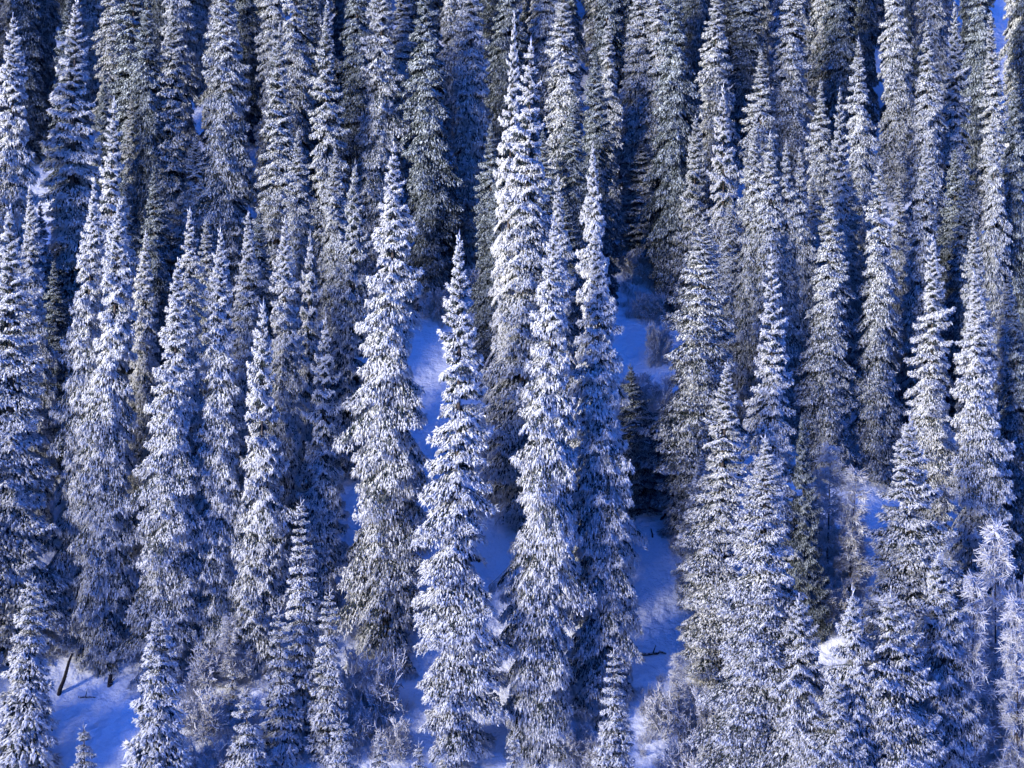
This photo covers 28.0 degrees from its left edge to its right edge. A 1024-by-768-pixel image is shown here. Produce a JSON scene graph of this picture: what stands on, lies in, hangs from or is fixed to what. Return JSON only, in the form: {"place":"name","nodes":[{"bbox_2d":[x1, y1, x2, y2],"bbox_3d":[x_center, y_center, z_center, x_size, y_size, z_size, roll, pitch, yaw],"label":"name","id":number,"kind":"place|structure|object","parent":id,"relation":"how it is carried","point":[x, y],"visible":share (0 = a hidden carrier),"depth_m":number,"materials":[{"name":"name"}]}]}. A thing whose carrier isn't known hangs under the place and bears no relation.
{"place":"outdoors","nodes":[
{"label":"outdoors","id":0,"kind":"place"},
{"bbox_2d":[0,0,1023,767],"bbox_3d":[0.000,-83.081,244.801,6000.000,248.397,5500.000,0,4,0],"label":"snowy ground","id":1,"kind":"structure","parent":0,"point":[106,714],"depth_m":164.15,"materials":[{"name":"white snow"}]},
{"bbox_2d":[0,12,49,421],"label":"spruce tree","id":2,"kind":"object","parent":1,"relation":"on","point":[14,166],"visible":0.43,"depth_m":178.53,"materials":[{"name":"white plant"}]},
{"bbox_2d":[0,0,51,164],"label":"spruce tree","id":3,"kind":"object","parent":1,"relation":"on","point":[26,14],"visible":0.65,"depth_m":213.24,"materials":[{"name":"white plant"}]},
{"bbox_2d":[0,573,64,767],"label":"young spruce","id":4,"kind":"object","parent":1,"relation":"on","point":[27,719],"visible":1,"depth_m":147.09,"materials":[{"name":"white plant"}]},
{"bbox_2d":[13,183,60,541],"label":"spruce tree","id":5,"kind":"object","parent":1,"relation":"on","point":[47,352],"visible":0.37,"depth_m":168.03,"materials":[{"name":"white plant"}]},
{"bbox_2d":[0,203,83,666],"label":"spruce tree","id":6,"kind":"object","parent":1,"relation":"on","point":[20,551],"visible":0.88,"depth_m":156.51,"materials":[{"name":"white plant"}]},
{"bbox_2d":[38,0,107,373],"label":"spruce tree","id":7,"kind":"object","parent":1,"relation":"on","point":[71,214],"visible":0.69,"depth_m":182.89,"materials":[{"name":"white plant"}]},
{"bbox_2d":[40,181,109,657],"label":"spruce tree","id":8,"kind":"object","parent":1,"relation":"on","point":[82,334],"visible":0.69,"depth_m":158.47,"materials":[{"name":"white plant"}]},
{"bbox_2d":[64,198,146,679],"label":"spruce tree","id":9,"kind":"object","parent":1,"relation":"on","point":[107,539],"visible":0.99,"depth_m":156.96,"materials":[{"name":"white plant"}]},
{"bbox_2d":[91,95,140,476],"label":"spruce tree","id":10,"kind":"object","parent":1,"relation":"on","point":[112,196],"visible":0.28,"depth_m":172.50,"materials":[{"name":"white plant"}]},
{"bbox_2d":[94,0,161,191],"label":"spruce tree","id":11,"kind":"object","parent":1,"relation":"on","point":[122,88],"visible":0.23,"depth_m":198.02,"materials":[{"name":"white plant"}]},
{"bbox_2d":[124,231,163,557],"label":"spruce tree","id":12,"kind":"object","parent":1,"relation":"on","point":[145,348],"visible":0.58,"depth_m":167.54,"materials":[{"name":"white plant"}]},
{"bbox_2d":[129,166,172,405],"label":"spruce tree","id":13,"kind":"object","parent":1,"relation":"on","point":[158,254],"visible":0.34,"depth_m":178.31,"materials":[{"name":"white plant"}]},
{"bbox_2d":[127,0,176,313],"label":"spruce tree","id":14,"kind":"object","parent":1,"relation":"on","point":[148,105],"visible":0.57,"depth_m":193.59,"materials":[{"name":"white plant"}]},
{"bbox_2d":[120,609,194,767],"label":"young spruce","id":15,"kind":"object","parent":1,"relation":"on","point":[159,740],"visible":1,"depth_m":145.34,"materials":[{"name":"white plant"}]},
{"bbox_2d":[106,257,211,697],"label":"spruce tree","id":16,"kind":"object","parent":1,"relation":"on","point":[167,581],"visible":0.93,"depth_m":155.06,"materials":[{"name":"white plant"}]},
{"bbox_2d":[144,0,193,303],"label":"spruce tree","id":17,"kind":"object","parent":1,"relation":"on","point":[173,159],"visible":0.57,"depth_m":194.45,"materials":[{"name":"white plant"}]},
{"bbox_2d":[158,0,202,197],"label":"spruce tree","id":18,"kind":"object","parent":1,"relation":"on","point":[188,56],"visible":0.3,"depth_m":208.10,"materials":[{"name":"white plant"}]},
{"bbox_2d":[166,208,207,510],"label":"spruce tree","id":19,"kind":"object","parent":1,"relation":"on","point":[191,285],"visible":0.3,"depth_m":167.98,"materials":[{"name":"white plant"}]},
{"bbox_2d":[183,226,251,669],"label":"spruce tree","id":20,"kind":"object","parent":1,"relation":"on","point":[218,495],"visible":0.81,"depth_m":156.43,"materials":[{"name":"white plant"}]},
{"bbox_2d":[177,0,261,333],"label":"spruce tree","id":21,"kind":"object","parent":1,"relation":"on","point":[227,161],"visible":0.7,"depth_m":191.41,"materials":[{"name":"white plant"}]},
{"bbox_2d":[201,0,268,147],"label":"spruce tree","id":22,"kind":"object","parent":1,"relation":"on","point":[248,18],"visible":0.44,"depth_m":216.12,"materials":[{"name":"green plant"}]},
{"bbox_2d":[225,212,267,543],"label":"spruce tree","id":23,"kind":"object","parent":1,"relation":"on","point":[248,302],"visible":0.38,"depth_m":168.39,"materials":[{"name":"white plant"}]},
{"bbox_2d":[221,295,315,678],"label":"spruce tree","id":24,"kind":"object","parent":1,"relation":"on","point":[258,578],"visible":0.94,"depth_m":156.03,"materials":[{"name":"white plant"}]},
{"bbox_2d":[249,0,288,216],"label":"spruce tree","id":25,"kind":"object","parent":1,"relation":"on","point":[273,11],"visible":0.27,"depth_m":207.34,"materials":[{"name":"white plant"}]},
{"bbox_2d":[250,23,308,334],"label":"spruce tree","id":26,"kind":"object","parent":1,"relation":"on","point":[271,206],"visible":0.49,"depth_m":190.47,"materials":[{"name":"white plant"}]},
{"bbox_2d":[250,215,314,593],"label":"spruce tree","id":27,"kind":"object","parent":1,"relation":"on","point":[288,378],"visible":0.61,"depth_m":163.83,"materials":[{"name":"white plant"}]},
{"bbox_2d":[258,607,308,767],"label":"young spruce","id":28,"kind":"object","parent":1,"relation":"on","point":[283,744],"visible":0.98,"depth_m":150.17,"materials":[{"name":"white plant"}]},
{"bbox_2d":[258,0,321,234],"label":"spruce tree","id":29,"kind":"object","parent":1,"relation":"on","point":[298,64],"visible":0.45,"depth_m":201.91,"materials":[{"name":"white plant"}]},
{"bbox_2d":[271,126,319,377],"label":"spruce tree","id":30,"kind":"object","parent":1,"relation":"on","point":[297,230],"visible":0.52,"depth_m":184.54,"materials":[{"name":"white plant"}]},
{"bbox_2d":[273,499,325,748],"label":"young spruce","id":31,"kind":"object","parent":1,"relation":"on","point":[302,660],"visible":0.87,"depth_m":151.65,"materials":[{"name":"white plant"}]},
{"bbox_2d":[291,233,331,543],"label":"spruce tree","id":32,"kind":"object","parent":1,"relation":"on","point":[310,326],"visible":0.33,"depth_m":168.09,"materials":[{"name":"white plant"}]},
{"bbox_2d":[275,312,354,646],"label":"spruce tree","id":33,"kind":"object","parent":1,"relation":"on","point":[324,492],"visible":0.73,"depth_m":160.56,"materials":[{"name":"white plant"}]},
{"bbox_2d":[303,586,352,766],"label":"young spruce","id":34,"kind":"object","parent":1,"relation":"on","point":[327,713],"visible":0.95,"depth_m":150.31,"materials":[{"name":"white plant"}]},
{"bbox_2d":[305,0,351,321],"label":"spruce tree","id":35,"kind":"object","parent":1,"relation":"on","point":[322,161],"visible":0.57,"depth_m":191.21,"materials":[{"name":"white plant"}]},
{"bbox_2d":[312,145,349,404],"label":"spruce tree","id":36,"kind":"object","parent":1,"relation":"on","point":[333,234],"visible":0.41,"depth_m":182.90,"materials":[{"name":"white plant"}]},
{"bbox_2d":[318,160,378,481],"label":"spruce tree","id":37,"kind":"object","parent":1,"relation":"on","point":[348,312],"visible":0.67,"depth_m":175.74,"materials":[{"name":"white plant"}]},
{"bbox_2d":[327,0,374,233],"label":"spruce tree","id":38,"kind":"object","parent":1,"relation":"on","point":[354,91],"visible":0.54,"depth_m":202.87,"materials":[{"name":"white plant"}]},
{"bbox_2d":[331,647,407,732],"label":"bare bush","id":39,"kind":"object","parent":1,"relation":"on","point":[375,691],"visible":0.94,"depth_m":153.77,"materials":[{"name":"plant"}]},
{"bbox_2d":[317,141,436,681],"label":"spruce tree","id":40,"kind":"object","parent":1,"relation":"on","point":[381,579],"visible":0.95,"depth_m":158.16,"materials":[{"name":"white plant"}]},
{"bbox_2d":[344,0,413,298],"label":"spruce tree","id":41,"kind":"object","parent":1,"relation":"on","point":[379,136],"visible":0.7,"depth_m":194.00,"materials":[{"name":"white plant"}]},
{"bbox_2d":[396,0,469,315],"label":"spruce tree","id":42,"kind":"object","parent":1,"relation":"on","point":[433,200],"visible":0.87,"depth_m":193.64,"materials":[{"name":"white plant"}]},
{"bbox_2d":[410,229,516,767],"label":"spruce tree","id":43,"kind":"object","parent":1,"relation":"on","point":[453,624],"visible":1,"depth_m":148.66,"materials":[{"name":"white plant"}]},
{"bbox_2d":[441,0,498,279],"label":"spruce tree","id":44,"kind":"object","parent":1,"relation":"on","point":[471,121],"visible":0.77,"depth_m":198.44,"materials":[{"name":"white plant"}]},
{"bbox_2d":[466,123,498,365],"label":"spruce tree","id":45,"kind":"object","parent":1,"relation":"on","point":[479,286],"visible":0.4,"depth_m":187.09,"materials":[{"name":"white plant"}]},
{"bbox_2d":[480,15,524,454],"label":"spruce tree","id":46,"kind":"object","parent":1,"relation":"on","point":[504,170],"visible":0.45,"depth_m":175.07,"materials":[{"name":"white plant"}]},
{"bbox_2d":[483,0,527,186],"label":"spruce tree","id":47,"kind":"object","parent":1,"relation":"on","point":[498,68],"visible":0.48,"depth_m":207.87,"materials":[{"name":"white plant"}]},
{"bbox_2d":[476,38,567,530],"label":"spruce tree","id":48,"kind":"object","parent":1,"relation":"on","point":[524,278],"visible":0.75,"depth_m":170.51,"materials":[{"name":"white plant"}]},
{"bbox_2d":[47,246,1022,767],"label":"undergrowth","id":49,"kind":"object","parent":1,"relation":"on","point":[189,694],"visible":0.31,"depth_m":155.96,"materials":[{"name":"white plant"}]},
{"bbox_2d":[488,215,597,767],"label":"spruce tree","id":50,"kind":"object","parent":1,"relation":"on","point":[541,673],"visible":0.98,"depth_m":150.09,"materials":[{"name":"white plant"}]},
{"bbox_2d":[520,0,574,193],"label":"spruce tree","id":51,"kind":"object","parent":1,"relation":"on","point":[543,15],"visible":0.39,"depth_m":210.65,"materials":[{"name":"white plant"}]},
{"bbox_2d":[541,0,586,213],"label":"spruce tree","id":52,"kind":"object","parent":1,"relation":"on","point":[564,79],"visible":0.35,"depth_m":197.69,"materials":[{"name":"white plant"}]},
{"bbox_2d":[555,91,600,343],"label":"spruce tree","id":53,"kind":"object","parent":1,"relation":"on","point":[575,193],"visible":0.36,"depth_m":188.13,"materials":[{"name":"white plant"}]},
{"bbox_2d":[566,145,635,563],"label":"spruce tree","id":54,"kind":"object","parent":1,"relation":"on","point":[591,217],"visible":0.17,"depth_m":164.62,"materials":[{"name":"white plant"}]},
{"bbox_2d":[557,223,648,742],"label":"spruce tree","id":55,"kind":"object","parent":1,"relation":"on","point":[606,556],"visible":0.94,"depth_m":153.79,"materials":[{"name":"white plant"}]},
{"bbox_2d":[579,56,629,306],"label":"spruce tree","id":56,"kind":"object","parent":1,"relation":"on","point":[597,136],"visible":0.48,"depth_m":193.04,"materials":[{"name":"white plant"}]},
{"bbox_2d":[590,646,635,767],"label":"young spruce","id":57,"kind":"object","parent":1,"relation":"on","point":[612,741],"visible":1,"depth_m":147.23,"materials":[{"name":"white plant"}]},
{"bbox_2d":[614,0,654,240],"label":"spruce tree","id":58,"kind":"object","parent":1,"relation":"on","point":[637,51],"visible":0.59,"depth_m":203.40,"materials":[{"name":"white plant"}]},
{"bbox_2d":[616,364,673,519],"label":"spruce tree","id":59,"kind":"object","parent":1,"relation":"on","point":[643,483],"visible":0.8,"depth_m":171.91,"materials":[{"name":"green plant"}]},
{"bbox_2d":[624,0,668,225],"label":"spruce tree","id":60,"kind":"object","parent":1,"relation":"on","point":[654,58],"visible":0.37,"depth_m":202.16,"materials":[{"name":"white plant"}]},
{"bbox_2d":[635,0,702,312],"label":"spruce tree","id":61,"kind":"object","parent":1,"relation":"on","point":[670,168],"visible":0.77,"depth_m":193.84,"materials":[{"name":"white plant"}]},
{"bbox_2d":[654,115,715,322],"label":"spruce tree","id":62,"kind":"object","parent":1,"relation":"on","point":[693,196],"visible":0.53,"depth_m":192.45,"materials":[{"name":"white plant"}]},
{"bbox_2d":[636,212,757,537],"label":"spruce tree","id":63,"kind":"object","parent":1,"relation":"on","point":[700,359],"visible":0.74,"depth_m":168.43,"materials":[{"name":"white plant"}]},
{"bbox_2d":[672,360,753,685],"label":"spruce tree","id":64,"kind":"object","parent":1,"relation":"on","point":[706,598],"visible":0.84,"depth_m":156.46,"materials":[{"name":"white plant"}]},
{"bbox_2d":[694,0,746,249],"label":"spruce tree","id":65,"kind":"object","parent":1,"relation":"on","point":[714,72],"visible":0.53,"depth_m":201.51,"materials":[{"name":"white plant"}]},
{"bbox_2d":[705,81,743,298],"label":"spruce tree","id":66,"kind":"object","parent":1,"relation":"on","point":[722,162],"visible":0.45,"depth_m":190.24,"materials":[{"name":"white plant"}]},
{"bbox_2d":[683,433,813,767],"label":"spruce tree","id":67,"kind":"object","parent":1,"relation":"on","point":[758,646],"visible":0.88,"depth_m":146.11,"materials":[{"name":"white plant"}]},
{"bbox_2d":[728,112,769,432],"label":"spruce tree","id":68,"kind":"object","parent":1,"relation":"on","point":[747,291],"visible":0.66,"depth_m":178.22,"materials":[{"name":"white plant"}]},
{"bbox_2d":[726,0,779,162],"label":"spruce tree","id":69,"kind":"object","parent":1,"relation":"on","point":[746,38],"visible":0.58,"depth_m":213.55,"materials":[{"name":"white plant"}]},
{"bbox_2d":[733,50,784,272],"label":"spruce tree","id":70,"kind":"object","parent":1,"relation":"on","point":[759,108],"visible":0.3,"depth_m":195.56,"materials":[{"name":"white plant"}]},
{"bbox_2d":[740,248,802,617],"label":"spruce tree","id":71,"kind":"object","parent":1,"relation":"on","point":[770,390],"visible":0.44,"depth_m":160.26,"materials":[{"name":"white plant"}]},
{"bbox_2d":[742,130,801,437],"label":"spruce tree","id":72,"kind":"object","parent":1,"relation":"on","point":[769,236],"visible":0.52,"depth_m":176.70,"materials":[{"name":"white plant"}]},
{"bbox_2d":[737,593,836,767],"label":"spruce tree","id":73,"kind":"object","parent":1,"relation":"on","point":[802,707],"visible":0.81,"depth_m":144.73,"materials":[{"name":"white plant"}]},
{"bbox_2d":[775,142,805,441],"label":"spruce tree","id":74,"kind":"object","parent":1,"relation":"on","point":[788,212],"visible":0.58,"depth_m":177.06,"materials":[{"name":"white plant"}]},
{"bbox_2d":[767,0,819,218],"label":"spruce tree","id":75,"kind":"object","parent":1,"relation":"on","point":[788,104],"visible":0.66,"depth_m":205.99,"materials":[{"name":"white plant"}]},
{"bbox_2d":[785,149,819,447],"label":"spruce tree","id":76,"kind":"object","parent":1,"relation":"on","point":[804,293],"visible":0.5,"depth_m":177.43,"materials":[{"name":"white plant"}]},
{"bbox_2d":[782,413,834,644],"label":"spruce tree","id":77,"kind":"object","parent":1,"relation":"on","point":[809,584],"visible":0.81,"depth_m":159.68,"materials":[{"name":"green plant"}]},
{"bbox_2d":[790,188,864,483],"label":"spruce tree","id":78,"kind":"object","parent":1,"relation":"on","point":[824,382],"visible":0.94,"depth_m":173.70,"materials":[{"name":"white plant"}]},
{"bbox_2d":[793,677,872,767],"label":"spruce tree","id":79,"kind":"object","parent":1,"relation":"on","point":[841,727],"visible":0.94,"depth_m":142.30,"materials":[{"name":"white plant"}]},
{"bbox_2d":[811,441,855,586],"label":"bare larch","id":80,"kind":"object","parent":1,"relation":"on","point":[834,479],"visible":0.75,"depth_m":162.92,"materials":[{"name":"brown wood"}]},
{"bbox_2d":[808,0,860,171],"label":"spruce tree","id":81,"kind":"object","parent":1,"relation":"on","point":[838,46],"visible":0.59,"depth_m":212.04,"materials":[{"name":"white plant"}]},
{"bbox_2d":[820,88,861,385],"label":"spruce tree","id":82,"kind":"object","parent":1,"relation":"on","point":[841,189],"visible":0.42,"depth_m":183.81,"materials":[{"name":"white plant"}]},
{"bbox_2d":[796,588,893,767],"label":"spruce tree","id":83,"kind":"object","parent":1,"relation":"on","point":[857,648],"visible":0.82,"depth_m":143.35,"materials":[{"name":"white plant"}]},
{"bbox_2d":[828,463,877,599],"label":"bare larch","id":84,"kind":"object","parent":1,"relation":"on","point":[860,566],"visible":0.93,"depth_m":162.38,"materials":[{"name":"white wood"}]},
{"bbox_2d":[842,36,882,326],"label":"spruce tree","id":85,"kind":"object","parent":1,"relation":"on","point":[861,161],"visible":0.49,"depth_m":190.19,"materials":[{"name":"white plant"}]},
{"bbox_2d":[845,161,908,489],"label":"spruce tree","id":86,"kind":"object","parent":1,"relation":"on","point":[873,389],"visible":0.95,"depth_m":174.79,"materials":[{"name":"white plant"}]},
{"bbox_2d":[874,0,920,202],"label":"spruce tree","id":87,"kind":"object","parent":1,"relation":"on","point":[896,124],"visible":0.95,"depth_m":208.12,"materials":[{"name":"white plant"}]},
{"bbox_2d":[853,586,948,767],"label":"spruce tree","id":88,"kind":"object","parent":1,"relation":"on","point":[904,725],"visible":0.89,"depth_m":143.59,"materials":[{"name":"white plant"}]},
{"bbox_2d":[851,414,972,704],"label":"spruce tree","id":89,"kind":"object","parent":1,"relation":"on","point":[906,549],"visible":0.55,"depth_m":153.81,"materials":[{"name":"white plant"}]},
{"bbox_2d":[894,18,950,284],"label":"spruce tree","id":90,"kind":"object","parent":1,"relation":"on","point":[929,101],"visible":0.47,"depth_m":193.88,"materials":[{"name":"white plant"}]},
{"bbox_2d":[893,145,955,452],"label":"spruce tree","id":91,"kind":"object","parent":1,"relation":"on","point":[913,304],"visible":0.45,"depth_m":178.07,"materials":[{"name":"white plant"}]},
{"bbox_2d":[900,233,963,540],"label":"spruce tree","id":92,"kind":"object","parent":1,"relation":"on","point":[927,414],"visible":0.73,"depth_m":166.44,"materials":[{"name":"white plant"}]},
{"bbox_2d":[905,547,1005,767],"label":"spruce tree","id":93,"kind":"object","parent":1,"relation":"on","point":[948,701],"visible":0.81,"depth_m":147.13,"materials":[{"name":"white plant"}]},
{"bbox_2d":[941,179,978,429],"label":"spruce tree","id":94,"kind":"object","parent":1,"relation":"on","point":[957,281],"visible":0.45,"depth_m":181.74,"materials":[{"name":"white plant"}]},
{"bbox_2d":[936,3,986,252],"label":"spruce tree","id":95,"kind":"object","parent":1,"relation":"on","point":[956,117],"visible":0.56,"depth_m":196.46,"materials":[{"name":"white plant"}]},
{"bbox_2d":[953,570,999,767],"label":"bare larch","id":96,"kind":"object","parent":1,"relation":"on","point":[975,661],"visible":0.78,"depth_m":147.89,"materials":[{"name":"white wood"}]},
{"bbox_2d":[958,0,1004,214],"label":"spruce tree","id":97,"kind":"object","parent":1,"relation":"on","point":[976,50],"visible":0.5,"depth_m":204.95,"materials":[{"name":"white plant"}]},
{"bbox_2d":[943,272,1022,624],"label":"spruce tree","id":98,"kind":"object","parent":1,"relation":"on","point":[979,467],"visible":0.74,"depth_m":158.97,"materials":[{"name":"white plant"}]},
{"bbox_2d":[968,13,1010,283],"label":"spruce tree","id":99,"kind":"object","parent":1,"relation":"on","point":[996,107],"visible":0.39,"depth_m":196.23,"materials":[{"name":"white plant"}]},
{"bbox_2d":[969,519,1020,742],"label":"bare larch","id":100,"kind":"object","parent":1,"relation":"on","point":[997,563],"visible":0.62,"depth_m":151.11,"materials":[{"name":"white wood"}]},
{"bbox_2d":[977,112,1014,422],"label":"spruce tree","id":101,"kind":"object","parent":1,"relation":"on","point":[993,247],"visible":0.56,"depth_m":181.14,"materials":[{"name":"white plant"}]},
{"bbox_2d":[990,593,1023,767],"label":"bare larch","id":102,"kind":"object","parent":1,"relation":"on","point":[1010,705],"visible":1,"depth_m":147.50,"materials":[{"name":"white wood"}]},
{"bbox_2d":[993,301,1023,595],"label":"spruce tree","id":103,"kind":"object","parent":1,"relation":"on","point":[1011,423],"visible":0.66,"depth_m":161.83,"materials":[{"name":"white plant"}]},
{"bbox_2d":[997,66,1023,353],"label":"spruce tree","id":104,"kind":"object","parent":1,"relation":"on","point":[1012,164],"visible":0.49,"depth_m":182.51,"materials":[{"name":"white plant"}]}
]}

